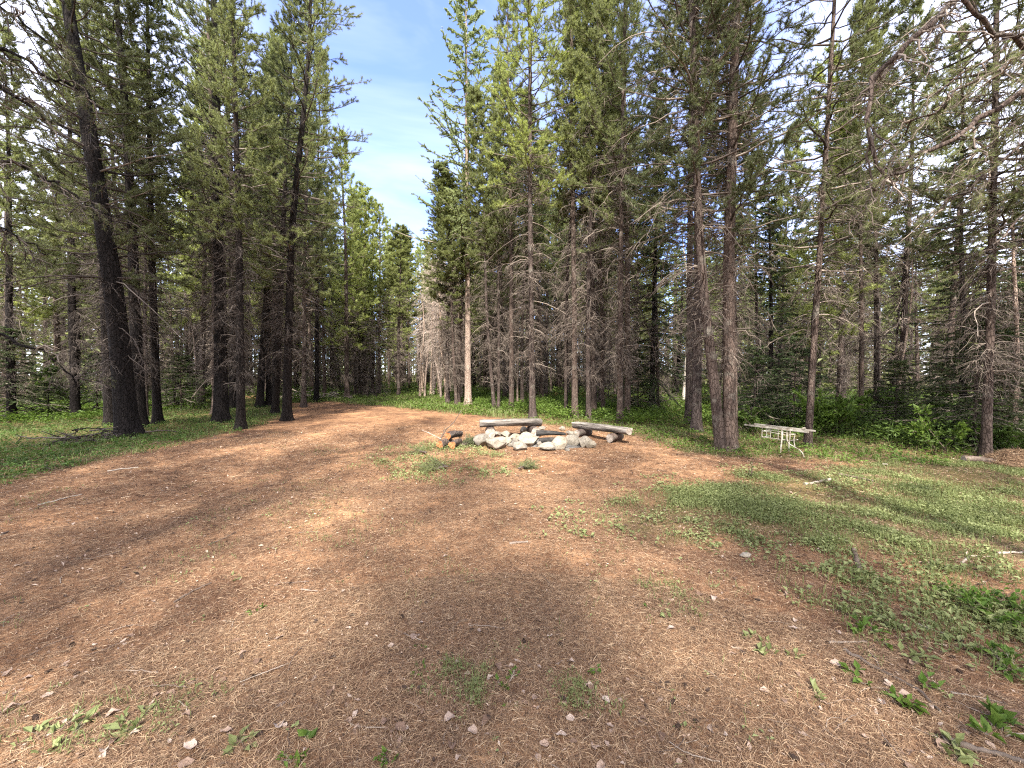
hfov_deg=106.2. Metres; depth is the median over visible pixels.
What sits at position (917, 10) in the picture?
pine tree
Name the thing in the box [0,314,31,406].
dead sapling
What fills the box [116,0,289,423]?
pine tree
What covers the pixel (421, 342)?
dead tree
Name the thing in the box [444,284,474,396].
dead tree
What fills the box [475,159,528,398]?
pine tree
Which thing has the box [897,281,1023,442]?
fir sapling
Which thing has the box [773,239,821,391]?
pine tree
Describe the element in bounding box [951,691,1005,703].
stick
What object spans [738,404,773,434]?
bush
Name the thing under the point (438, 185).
pine tree
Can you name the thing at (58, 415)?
undergrowth
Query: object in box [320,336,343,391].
dead sapling
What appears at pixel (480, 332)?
pine tree
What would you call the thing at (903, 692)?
dry leaf
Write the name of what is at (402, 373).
pine tree
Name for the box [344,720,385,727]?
twig
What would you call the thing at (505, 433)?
stone
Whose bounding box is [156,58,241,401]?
pine tree
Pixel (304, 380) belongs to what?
pine tree
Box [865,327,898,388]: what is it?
dead sapling
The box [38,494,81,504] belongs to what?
stick
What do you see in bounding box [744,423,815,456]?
picnic table
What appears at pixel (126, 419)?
pine tree
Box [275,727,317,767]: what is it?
seedling
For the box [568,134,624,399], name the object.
pine tree
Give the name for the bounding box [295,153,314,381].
pine tree
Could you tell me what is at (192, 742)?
rock
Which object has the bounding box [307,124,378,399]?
pine tree
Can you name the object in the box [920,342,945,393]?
dead sapling
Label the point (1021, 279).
pine tree
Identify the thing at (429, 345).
dead tree
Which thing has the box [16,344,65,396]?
sapling
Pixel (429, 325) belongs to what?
dead tree
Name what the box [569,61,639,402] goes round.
pine tree
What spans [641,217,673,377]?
pine tree
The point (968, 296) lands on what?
pine tree
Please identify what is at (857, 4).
pine tree
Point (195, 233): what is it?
pine tree
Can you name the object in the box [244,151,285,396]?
pine tree
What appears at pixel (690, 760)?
dry leaf
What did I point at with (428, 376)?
pine tree
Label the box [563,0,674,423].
pine tree
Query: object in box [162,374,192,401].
bush
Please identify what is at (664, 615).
seedling
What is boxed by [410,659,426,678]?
seedling
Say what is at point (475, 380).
pine tree
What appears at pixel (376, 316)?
pine tree
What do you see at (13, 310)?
pine tree
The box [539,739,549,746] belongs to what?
dry leaf
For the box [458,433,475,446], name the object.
pine bough
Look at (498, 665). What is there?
dry leaf
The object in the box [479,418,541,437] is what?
log bench
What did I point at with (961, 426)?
sapling
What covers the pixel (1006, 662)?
bush
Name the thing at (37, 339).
dead sapling
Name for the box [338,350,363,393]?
dead sapling
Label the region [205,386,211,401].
bush
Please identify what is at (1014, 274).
dead tree
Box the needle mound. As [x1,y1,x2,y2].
[982,446,1023,468]
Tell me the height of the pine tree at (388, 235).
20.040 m
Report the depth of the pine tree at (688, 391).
11.94 m
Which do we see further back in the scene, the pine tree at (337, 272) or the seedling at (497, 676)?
the pine tree at (337, 272)
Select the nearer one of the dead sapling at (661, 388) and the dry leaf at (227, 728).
the dry leaf at (227, 728)
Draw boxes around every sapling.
[0,306,51,398]
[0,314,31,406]
[0,326,68,422]
[0,380,88,416]
[15,334,41,403]
[16,325,61,404]
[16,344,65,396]
[57,353,102,411]
[147,345,169,396]
[148,333,179,396]
[148,355,210,411]
[159,301,206,405]
[159,329,177,381]
[244,314,260,396]
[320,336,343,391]
[327,341,343,389]
[335,361,343,389]
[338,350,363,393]
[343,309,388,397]
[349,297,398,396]
[351,350,375,392]
[492,324,541,396]
[496,309,519,388]
[524,315,562,396]
[524,323,558,395]
[538,301,559,388]
[552,347,563,385]
[561,323,585,393]
[568,322,590,390]
[568,344,584,394]
[578,349,597,387]
[596,334,616,402]
[604,276,673,413]
[604,307,617,399]
[623,353,666,412]
[644,321,685,400]
[655,303,677,392]
[659,313,684,398]
[702,250,753,402]
[721,345,794,432]
[739,336,851,435]
[740,296,793,389]
[741,273,800,398]
[833,317,885,393]
[839,169,1001,406]
[855,359,934,439]
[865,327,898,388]
[882,312,1023,452]
[895,404,970,452]
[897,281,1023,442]
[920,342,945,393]
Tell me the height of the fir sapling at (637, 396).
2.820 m
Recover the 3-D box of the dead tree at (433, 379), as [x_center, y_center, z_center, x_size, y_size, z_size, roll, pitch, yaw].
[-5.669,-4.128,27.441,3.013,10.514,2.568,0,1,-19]
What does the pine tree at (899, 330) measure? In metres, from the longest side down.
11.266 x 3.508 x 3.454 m
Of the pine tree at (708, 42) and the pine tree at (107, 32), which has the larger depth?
the pine tree at (107, 32)
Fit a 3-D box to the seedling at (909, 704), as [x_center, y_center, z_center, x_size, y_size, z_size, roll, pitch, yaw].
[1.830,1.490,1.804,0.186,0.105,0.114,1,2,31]
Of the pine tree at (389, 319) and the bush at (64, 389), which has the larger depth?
the pine tree at (389, 319)
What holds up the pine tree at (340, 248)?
on the ground at (324, 416)
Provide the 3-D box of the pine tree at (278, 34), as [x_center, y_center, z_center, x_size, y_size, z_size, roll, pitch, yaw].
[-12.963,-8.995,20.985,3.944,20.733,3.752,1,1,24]
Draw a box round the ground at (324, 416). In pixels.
[0,376,1023,767]
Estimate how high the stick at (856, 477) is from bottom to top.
0.055 m
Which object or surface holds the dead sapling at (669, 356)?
on the ground at (324, 416)
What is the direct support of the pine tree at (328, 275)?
on the ground at (324, 416)
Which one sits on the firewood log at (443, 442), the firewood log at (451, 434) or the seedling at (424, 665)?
the firewood log at (451, 434)
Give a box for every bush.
[34,369,93,402]
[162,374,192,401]
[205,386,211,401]
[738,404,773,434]
[789,384,873,435]
[836,382,891,410]
[877,386,957,419]
[930,575,1006,608]
[955,583,1023,627]
[956,418,1023,449]
[973,639,1023,682]
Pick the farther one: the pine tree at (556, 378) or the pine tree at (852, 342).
the pine tree at (556, 378)
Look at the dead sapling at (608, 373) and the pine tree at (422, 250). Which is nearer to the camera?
the dead sapling at (608, 373)
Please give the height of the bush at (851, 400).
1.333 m
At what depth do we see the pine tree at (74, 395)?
13.54 m
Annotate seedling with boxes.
[22,704,99,755]
[102,702,155,738]
[223,724,260,754]
[246,603,266,615]
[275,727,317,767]
[373,745,399,767]
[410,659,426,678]
[412,458,439,467]
[495,463,511,475]
[495,665,519,689]
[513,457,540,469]
[587,663,600,674]
[659,602,670,618]
[695,539,718,551]
[742,628,771,643]
[748,461,755,475]
[752,641,779,657]
[775,645,804,658]
[810,677,826,699]
[838,660,872,686]
[846,614,892,649]
[874,685,929,714]
[898,641,940,671]
[918,670,947,694]
[928,728,982,767]
[965,695,1023,743]
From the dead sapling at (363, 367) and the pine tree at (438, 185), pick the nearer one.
the pine tree at (438, 185)
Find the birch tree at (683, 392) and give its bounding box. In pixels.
[660,211,719,399]
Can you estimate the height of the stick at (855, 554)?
0.051 m
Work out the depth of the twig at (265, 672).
1.99 m
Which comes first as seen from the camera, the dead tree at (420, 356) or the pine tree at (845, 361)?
the pine tree at (845, 361)
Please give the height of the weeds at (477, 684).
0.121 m
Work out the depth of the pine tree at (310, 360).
26.89 m
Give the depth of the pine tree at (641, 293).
16.70 m
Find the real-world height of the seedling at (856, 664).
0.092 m
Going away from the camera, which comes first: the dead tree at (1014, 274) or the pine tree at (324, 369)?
the dead tree at (1014, 274)
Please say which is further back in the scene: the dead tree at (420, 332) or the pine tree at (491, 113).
the dead tree at (420, 332)
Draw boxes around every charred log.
[536,430,565,435]
[539,437,554,442]
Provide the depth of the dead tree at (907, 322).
12.15 m
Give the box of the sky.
[0,0,1023,374]
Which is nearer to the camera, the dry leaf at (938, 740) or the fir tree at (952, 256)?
the dry leaf at (938, 740)
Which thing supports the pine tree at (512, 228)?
on the ground at (324, 416)
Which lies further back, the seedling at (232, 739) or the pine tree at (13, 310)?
the pine tree at (13, 310)
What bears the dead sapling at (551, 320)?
on the ground at (324, 416)
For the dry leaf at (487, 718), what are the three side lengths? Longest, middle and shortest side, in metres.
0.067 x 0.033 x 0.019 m
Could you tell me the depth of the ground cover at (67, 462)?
9.00 m
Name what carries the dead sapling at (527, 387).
on the ground at (324, 416)
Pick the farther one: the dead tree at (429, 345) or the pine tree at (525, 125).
the dead tree at (429, 345)
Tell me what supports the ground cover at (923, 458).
on the ground at (324, 416)
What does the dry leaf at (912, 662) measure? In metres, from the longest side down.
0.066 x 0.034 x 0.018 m
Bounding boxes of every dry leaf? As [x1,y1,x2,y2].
[0,702,20,711]
[40,691,53,697]
[102,708,119,717]
[173,756,194,767]
[220,726,232,731]
[274,719,284,727]
[381,717,387,724]
[441,711,454,720]
[448,739,456,749]
[467,724,478,733]
[481,714,489,724]
[494,662,501,669]
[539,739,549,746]
[556,730,566,735]
[566,713,573,720]
[594,759,604,767]
[659,728,665,741]
[685,752,695,765]
[830,658,840,665]
[898,689,909,695]
[905,760,914,767]
[909,659,917,664]
[936,738,948,753]
[984,739,996,749]
[1008,709,1020,716]
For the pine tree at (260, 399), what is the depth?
18.12 m
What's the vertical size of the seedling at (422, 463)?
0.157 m
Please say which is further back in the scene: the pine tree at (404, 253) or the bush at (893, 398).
the pine tree at (404, 253)
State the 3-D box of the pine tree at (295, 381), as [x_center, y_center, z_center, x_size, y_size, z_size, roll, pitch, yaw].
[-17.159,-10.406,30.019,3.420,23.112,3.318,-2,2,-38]
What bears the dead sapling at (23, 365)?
on the ground at (324, 416)
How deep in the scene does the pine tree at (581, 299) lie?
30.92 m
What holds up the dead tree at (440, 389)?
on the ground at (324, 416)
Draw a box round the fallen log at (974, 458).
[960,455,995,462]
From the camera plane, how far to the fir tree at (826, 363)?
36.23 m
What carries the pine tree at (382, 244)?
on the ground at (324, 416)
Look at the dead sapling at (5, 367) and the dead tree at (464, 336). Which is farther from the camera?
the dead tree at (464, 336)
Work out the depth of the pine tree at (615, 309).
25.44 m
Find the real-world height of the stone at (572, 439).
0.308 m
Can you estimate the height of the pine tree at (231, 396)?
18.402 m
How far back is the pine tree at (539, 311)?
22.67 m
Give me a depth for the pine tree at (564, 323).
32.75 m
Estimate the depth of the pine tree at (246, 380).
29.58 m
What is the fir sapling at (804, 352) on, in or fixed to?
on the ground at (324, 416)
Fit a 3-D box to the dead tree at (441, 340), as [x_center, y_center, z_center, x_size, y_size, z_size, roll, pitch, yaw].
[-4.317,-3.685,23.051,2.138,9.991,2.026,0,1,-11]
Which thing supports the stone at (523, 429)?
on the ground at (324, 416)
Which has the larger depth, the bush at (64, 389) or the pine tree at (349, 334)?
the pine tree at (349, 334)
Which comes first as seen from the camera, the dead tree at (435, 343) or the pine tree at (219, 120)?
the pine tree at (219, 120)
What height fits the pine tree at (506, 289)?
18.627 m
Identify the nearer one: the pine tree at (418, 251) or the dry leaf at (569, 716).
the dry leaf at (569, 716)
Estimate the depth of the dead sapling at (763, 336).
26.47 m
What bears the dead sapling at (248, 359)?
on the ground at (324, 416)
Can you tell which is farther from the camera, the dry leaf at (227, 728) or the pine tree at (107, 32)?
the pine tree at (107, 32)
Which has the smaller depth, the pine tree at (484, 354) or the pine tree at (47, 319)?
the pine tree at (484, 354)
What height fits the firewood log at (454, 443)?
0.185 m
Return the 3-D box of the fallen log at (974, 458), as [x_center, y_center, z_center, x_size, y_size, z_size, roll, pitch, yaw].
[8.268,1.343,6.816,0.442,0.129,0.219,1,2,36]
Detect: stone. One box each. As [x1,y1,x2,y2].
[473,433,489,445]
[486,436,506,449]
[501,431,509,436]
[505,436,511,445]
[509,433,519,438]
[513,441,526,450]
[518,432,538,446]
[520,426,526,432]
[538,442,555,449]
[551,436,567,449]
[566,434,578,445]
[578,436,591,447]
[586,440,595,447]
[740,552,751,556]
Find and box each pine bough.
[403,443,426,454]
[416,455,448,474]
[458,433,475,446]
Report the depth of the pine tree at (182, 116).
25.17 m
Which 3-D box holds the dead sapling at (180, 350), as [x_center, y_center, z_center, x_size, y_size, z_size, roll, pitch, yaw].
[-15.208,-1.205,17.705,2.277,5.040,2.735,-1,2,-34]
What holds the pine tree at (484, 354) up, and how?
on the ground at (324, 416)
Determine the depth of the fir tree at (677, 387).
23.72 m
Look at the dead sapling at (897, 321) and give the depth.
12.77 m
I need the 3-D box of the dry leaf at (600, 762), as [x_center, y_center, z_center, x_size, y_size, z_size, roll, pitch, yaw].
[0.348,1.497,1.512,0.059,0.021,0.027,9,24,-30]
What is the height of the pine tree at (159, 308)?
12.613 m
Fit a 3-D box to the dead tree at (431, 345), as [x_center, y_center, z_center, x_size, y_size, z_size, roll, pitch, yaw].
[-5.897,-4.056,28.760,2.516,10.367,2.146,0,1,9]
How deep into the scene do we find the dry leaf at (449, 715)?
1.73 m
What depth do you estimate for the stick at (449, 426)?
8.33 m
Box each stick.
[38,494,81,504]
[107,467,137,471]
[173,582,211,602]
[440,410,461,439]
[509,540,527,543]
[803,478,830,484]
[828,640,865,643]
[839,473,872,481]
[851,547,861,568]
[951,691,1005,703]
[960,555,989,562]
[999,551,1023,554]
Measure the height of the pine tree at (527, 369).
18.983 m
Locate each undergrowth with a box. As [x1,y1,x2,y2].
[0,381,1005,411]
[0,391,209,424]
[461,386,746,427]
[738,386,1023,453]
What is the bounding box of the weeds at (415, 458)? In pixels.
[1,430,994,767]
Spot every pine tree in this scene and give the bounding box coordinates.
[0,0,116,395]
[0,0,216,437]
[0,23,65,419]
[0,38,41,364]
[0,141,59,402]
[0,158,97,399]
[0,249,30,375]
[1,243,42,368]
[11,0,119,417]
[21,149,127,399]
[23,0,147,424]
[25,270,51,368]
[35,0,196,426]
[58,13,163,348]
[62,180,143,368]
[65,279,95,380]
[80,156,149,346]
[98,0,199,423]
[108,63,182,415]
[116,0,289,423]
[121,211,179,393]
[140,232,178,377]
[141,194,184,387]
[155,0,260,414]
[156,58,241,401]
[165,210,192,381]
[170,7,285,408]
[170,53,211,405]
[170,105,210,375]
[177,32,228,384]
[179,0,289,429]
[181,180,208,388]
[187,212,245,384]
[221,0,375,420]
[231,33,316,406]
[234,26,309,402]
[242,48,291,406]
[242,126,259,393]
[242,161,259,393]
[244,108,293,396]
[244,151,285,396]
[245,0,322,414]
[248,156,302,385]
[268,0,338,407]
[284,107,329,393]
[285,107,308,388]
[292,182,310,384]
[293,45,341,401]
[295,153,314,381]
[297,181,341,380]
[300,176,351,394]
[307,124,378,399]
[320,219,343,386]
[321,273,342,384]
[328,246,350,380]
[332,182,392,394]
[335,184,374,394]
[335,195,376,390]
[336,246,370,387]
[337,199,378,394]
[338,221,359,389]
[341,190,375,383]
[355,198,391,392]
[359,201,396,394]
[362,222,428,394]
[368,237,385,380]
[373,218,397,385]
[378,0,536,404]
[381,240,395,381]
[382,260,394,382]
[386,227,418,386]
[386,239,410,384]
[390,238,411,381]
[392,238,420,387]
[395,257,412,384]
[409,246,427,377]
[410,241,427,371]
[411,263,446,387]
[413,172,490,402]
[421,248,432,382]
[425,159,477,403]
[428,211,473,384]
[436,163,494,402]
[445,205,483,386]
[451,84,520,407]
[464,236,501,388]
[464,251,488,387]
[467,0,591,418]
[470,220,490,375]
[470,226,496,387]
[471,212,520,392]
[471,242,483,385]
[471,345,482,383]
[472,55,520,409]
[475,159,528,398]
[478,192,506,389]
[482,0,540,407]
[489,147,524,392]
[490,85,562,402]
[490,154,524,379]
[496,164,524,390]
[505,234,523,389]
[507,189,544,393]
[514,147,562,397]
[517,177,556,394]
[522,126,571,393]
[525,256,556,378]
[532,0,613,418]
[535,0,597,410]
[535,197,570,389]
[538,207,554,381]
[542,198,570,389]
[544,0,639,418]
[549,157,586,394]
[549,262,571,388]
[555,224,577,389]
[555,246,584,389]
[557,0,620,410]
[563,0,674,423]
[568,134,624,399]
[568,226,603,385]
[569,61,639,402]
[574,2,627,414]
[576,221,586,362]
[580,232,612,382]
[594,0,664,414]
[595,127,670,404]
[597,0,820,450]
[602,184,616,390]
[605,123,637,393]
[609,227,666,387]
[619,0,788,432]
[623,269,647,381]
[627,0,863,451]
[631,105,681,407]
[640,1,724,423]
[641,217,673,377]
[641,274,676,378]
[677,0,787,438]
[678,189,722,376]
[702,199,767,384]
[702,262,718,389]
[710,256,722,374]
[716,211,752,379]
[721,161,791,400]
[727,0,951,447]
[741,267,758,388]
[751,121,815,399]
[759,42,886,394]
[773,228,836,392]
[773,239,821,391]
[799,144,891,400]
[802,0,1023,274]
[809,113,872,397]
[818,0,911,424]
[819,241,872,385]
[827,257,871,388]
[834,0,923,412]
[843,0,1023,456]
[844,201,892,390]
[852,0,970,411]
[858,256,900,385]
[880,231,947,390]
[881,275,925,383]
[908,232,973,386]
[910,20,1006,396]
[939,245,984,381]
[997,216,1023,363]
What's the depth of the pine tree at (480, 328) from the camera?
28.20 m
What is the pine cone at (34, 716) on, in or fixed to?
on the ground at (324, 416)
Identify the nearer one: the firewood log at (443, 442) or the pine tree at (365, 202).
the firewood log at (443, 442)
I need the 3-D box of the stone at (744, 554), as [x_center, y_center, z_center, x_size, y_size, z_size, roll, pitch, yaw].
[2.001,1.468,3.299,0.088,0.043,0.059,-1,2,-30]
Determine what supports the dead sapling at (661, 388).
on the ground at (324, 416)
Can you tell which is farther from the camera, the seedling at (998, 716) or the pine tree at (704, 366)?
the pine tree at (704, 366)
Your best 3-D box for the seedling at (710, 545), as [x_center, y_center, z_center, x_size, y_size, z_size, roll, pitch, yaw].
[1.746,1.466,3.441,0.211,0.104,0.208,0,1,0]
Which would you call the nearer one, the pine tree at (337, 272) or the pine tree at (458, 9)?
the pine tree at (458, 9)
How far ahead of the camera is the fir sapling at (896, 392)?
9.73 m
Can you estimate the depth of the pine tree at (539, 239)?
18.39 m
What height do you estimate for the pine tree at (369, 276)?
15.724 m
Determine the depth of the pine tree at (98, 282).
22.41 m
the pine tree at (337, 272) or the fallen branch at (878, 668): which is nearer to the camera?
the fallen branch at (878, 668)
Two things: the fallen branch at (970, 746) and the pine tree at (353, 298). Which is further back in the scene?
the pine tree at (353, 298)
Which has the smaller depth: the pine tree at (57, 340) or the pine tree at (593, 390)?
the pine tree at (593, 390)
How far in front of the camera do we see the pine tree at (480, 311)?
38.55 m
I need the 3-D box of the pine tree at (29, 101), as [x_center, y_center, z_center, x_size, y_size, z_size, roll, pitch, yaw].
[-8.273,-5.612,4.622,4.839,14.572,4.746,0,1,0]
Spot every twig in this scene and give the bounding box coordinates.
[116,669,157,672]
[144,684,185,686]
[240,663,287,681]
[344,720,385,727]
[646,735,686,752]
[670,742,719,761]
[768,719,814,739]
[878,722,905,761]
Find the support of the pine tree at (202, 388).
on the ground at (324, 416)
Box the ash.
[511,438,580,447]
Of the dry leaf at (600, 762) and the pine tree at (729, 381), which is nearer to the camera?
the dry leaf at (600, 762)
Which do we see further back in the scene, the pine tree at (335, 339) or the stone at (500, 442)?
the pine tree at (335, 339)
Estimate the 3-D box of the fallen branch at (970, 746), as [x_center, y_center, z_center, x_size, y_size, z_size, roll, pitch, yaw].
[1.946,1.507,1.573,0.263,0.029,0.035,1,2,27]
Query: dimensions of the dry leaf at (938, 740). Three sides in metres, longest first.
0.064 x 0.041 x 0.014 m
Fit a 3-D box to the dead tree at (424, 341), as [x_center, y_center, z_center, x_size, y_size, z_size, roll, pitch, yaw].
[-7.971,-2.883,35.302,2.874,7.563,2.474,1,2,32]
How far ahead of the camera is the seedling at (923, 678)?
1.91 m
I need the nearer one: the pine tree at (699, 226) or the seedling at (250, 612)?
the seedling at (250, 612)
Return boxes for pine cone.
[32,713,39,721]
[186,727,192,736]
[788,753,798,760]
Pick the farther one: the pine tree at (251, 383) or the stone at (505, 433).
the pine tree at (251, 383)
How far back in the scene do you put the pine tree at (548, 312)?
29.93 m
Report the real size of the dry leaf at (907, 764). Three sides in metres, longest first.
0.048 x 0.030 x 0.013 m
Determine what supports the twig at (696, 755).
on the ground at (324, 416)
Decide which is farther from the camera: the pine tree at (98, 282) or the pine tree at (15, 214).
the pine tree at (98, 282)
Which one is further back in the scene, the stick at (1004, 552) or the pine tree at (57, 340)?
the pine tree at (57, 340)
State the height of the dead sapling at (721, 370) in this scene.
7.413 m
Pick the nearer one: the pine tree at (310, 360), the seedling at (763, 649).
the seedling at (763, 649)
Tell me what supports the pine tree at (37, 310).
on the ground at (324, 416)
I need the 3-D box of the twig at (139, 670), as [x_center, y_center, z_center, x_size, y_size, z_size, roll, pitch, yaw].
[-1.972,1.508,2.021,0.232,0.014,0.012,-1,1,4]
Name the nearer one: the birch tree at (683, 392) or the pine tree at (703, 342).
the birch tree at (683, 392)
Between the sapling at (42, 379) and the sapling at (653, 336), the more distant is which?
the sapling at (42, 379)
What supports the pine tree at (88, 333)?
on the ground at (324, 416)
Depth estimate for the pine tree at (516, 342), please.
35.39 m
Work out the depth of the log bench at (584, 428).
8.99 m
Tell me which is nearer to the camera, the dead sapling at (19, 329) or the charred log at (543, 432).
the charred log at (543, 432)
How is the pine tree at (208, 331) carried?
on the ground at (324, 416)
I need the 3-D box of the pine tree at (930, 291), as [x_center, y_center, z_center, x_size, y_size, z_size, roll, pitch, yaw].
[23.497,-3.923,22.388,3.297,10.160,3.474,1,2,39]
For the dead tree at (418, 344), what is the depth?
37.49 m
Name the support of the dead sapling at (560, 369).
on the ground at (324, 416)
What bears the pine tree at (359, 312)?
on the ground at (324, 416)
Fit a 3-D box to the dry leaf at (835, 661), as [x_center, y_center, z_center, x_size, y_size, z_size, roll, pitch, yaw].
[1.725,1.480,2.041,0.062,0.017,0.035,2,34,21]
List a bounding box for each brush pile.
[15,425,177,446]
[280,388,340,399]
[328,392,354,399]
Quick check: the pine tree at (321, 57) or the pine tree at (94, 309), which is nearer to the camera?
the pine tree at (321, 57)
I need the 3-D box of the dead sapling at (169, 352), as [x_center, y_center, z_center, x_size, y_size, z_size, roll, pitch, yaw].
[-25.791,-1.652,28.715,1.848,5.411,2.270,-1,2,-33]
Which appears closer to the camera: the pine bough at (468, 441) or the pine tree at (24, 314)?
the pine bough at (468, 441)
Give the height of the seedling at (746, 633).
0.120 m
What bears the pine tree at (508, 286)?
on the ground at (324, 416)
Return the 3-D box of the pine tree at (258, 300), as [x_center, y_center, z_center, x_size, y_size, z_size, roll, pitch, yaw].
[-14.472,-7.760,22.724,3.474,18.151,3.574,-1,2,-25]
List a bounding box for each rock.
[183,738,197,748]
[393,721,405,731]
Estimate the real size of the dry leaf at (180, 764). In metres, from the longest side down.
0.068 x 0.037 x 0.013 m
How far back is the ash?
8.27 m
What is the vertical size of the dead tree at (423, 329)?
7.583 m
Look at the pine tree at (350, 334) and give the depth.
37.66 m
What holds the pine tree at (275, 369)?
on the ground at (324, 416)
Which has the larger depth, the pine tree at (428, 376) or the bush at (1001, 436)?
the pine tree at (428, 376)
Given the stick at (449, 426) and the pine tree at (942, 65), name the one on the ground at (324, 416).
the pine tree at (942, 65)
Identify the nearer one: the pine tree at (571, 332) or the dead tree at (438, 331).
the dead tree at (438, 331)
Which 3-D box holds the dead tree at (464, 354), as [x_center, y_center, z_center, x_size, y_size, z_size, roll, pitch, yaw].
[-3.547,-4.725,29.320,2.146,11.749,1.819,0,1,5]
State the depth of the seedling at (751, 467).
5.75 m
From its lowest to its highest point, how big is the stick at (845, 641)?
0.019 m
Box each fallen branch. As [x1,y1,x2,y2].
[843,648,941,711]
[942,735,1023,763]
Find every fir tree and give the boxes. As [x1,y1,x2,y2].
[616,37,705,407]
[655,253,708,398]
[669,305,685,384]
[737,170,809,416]
[815,325,833,387]
[890,145,1022,421]
[914,282,996,394]
[953,127,1023,418]
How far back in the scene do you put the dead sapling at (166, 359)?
21.14 m
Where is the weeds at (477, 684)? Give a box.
[0,540,1023,753]
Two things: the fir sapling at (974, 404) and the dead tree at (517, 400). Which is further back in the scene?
the dead tree at (517, 400)
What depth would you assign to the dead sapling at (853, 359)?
22.08 m
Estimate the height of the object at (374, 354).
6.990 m
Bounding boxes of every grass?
[572,456,1023,679]
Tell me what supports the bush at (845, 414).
on the ground at (324, 416)
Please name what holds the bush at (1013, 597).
on the ground at (324, 416)
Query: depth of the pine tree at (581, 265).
38.83 m
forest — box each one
[0,156,1023,393]
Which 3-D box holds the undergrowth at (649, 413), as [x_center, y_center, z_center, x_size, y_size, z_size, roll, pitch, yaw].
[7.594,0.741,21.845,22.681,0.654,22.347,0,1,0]
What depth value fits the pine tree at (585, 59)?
12.79 m
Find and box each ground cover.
[0,397,295,483]
[255,387,527,417]
[520,399,1018,466]
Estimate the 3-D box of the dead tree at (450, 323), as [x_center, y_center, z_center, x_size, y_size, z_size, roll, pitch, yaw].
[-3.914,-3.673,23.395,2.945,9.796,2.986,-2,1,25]
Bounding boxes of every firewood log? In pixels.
[436,438,452,447]
[445,431,462,439]
[448,438,462,448]
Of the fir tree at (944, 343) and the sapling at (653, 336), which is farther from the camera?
the fir tree at (944, 343)
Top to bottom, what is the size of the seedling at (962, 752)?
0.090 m
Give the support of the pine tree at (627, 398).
on the ground at (324, 416)
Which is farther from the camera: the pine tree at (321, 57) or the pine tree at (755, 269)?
the pine tree at (755, 269)
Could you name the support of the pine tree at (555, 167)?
on the ground at (324, 416)
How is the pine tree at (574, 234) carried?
on the ground at (324, 416)
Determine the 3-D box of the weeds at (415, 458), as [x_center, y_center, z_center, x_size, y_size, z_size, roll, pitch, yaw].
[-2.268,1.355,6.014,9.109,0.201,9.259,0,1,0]
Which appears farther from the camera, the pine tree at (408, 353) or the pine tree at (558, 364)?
the pine tree at (408, 353)
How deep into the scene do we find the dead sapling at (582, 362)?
30.57 m
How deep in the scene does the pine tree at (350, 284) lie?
29.28 m
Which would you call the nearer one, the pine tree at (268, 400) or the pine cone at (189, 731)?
the pine cone at (189, 731)
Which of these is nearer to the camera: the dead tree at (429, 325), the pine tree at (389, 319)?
the dead tree at (429, 325)
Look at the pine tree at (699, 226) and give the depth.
7.90 m
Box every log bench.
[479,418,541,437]
[572,422,632,442]
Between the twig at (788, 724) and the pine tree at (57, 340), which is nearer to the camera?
the twig at (788, 724)
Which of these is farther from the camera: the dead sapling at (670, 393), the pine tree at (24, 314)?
the pine tree at (24, 314)
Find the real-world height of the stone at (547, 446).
0.163 m
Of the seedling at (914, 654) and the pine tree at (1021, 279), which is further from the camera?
the pine tree at (1021, 279)
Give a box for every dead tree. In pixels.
[160,290,210,401]
[402,306,421,381]
[408,291,435,396]
[409,315,427,381]
[409,325,429,392]
[410,258,429,390]
[410,317,430,381]
[412,259,444,393]
[414,269,442,394]
[414,301,430,372]
[414,305,430,390]
[417,262,437,395]
[418,307,445,396]
[422,248,449,392]
[422,252,449,398]
[422,262,464,362]
[422,295,455,371]
[424,294,451,395]
[427,308,450,388]
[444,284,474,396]
[451,284,477,365]
[463,258,477,392]
[502,258,528,401]
[881,216,936,419]
[976,121,1023,422]
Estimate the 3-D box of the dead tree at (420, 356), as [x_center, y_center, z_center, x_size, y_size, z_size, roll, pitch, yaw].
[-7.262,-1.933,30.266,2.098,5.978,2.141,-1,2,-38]

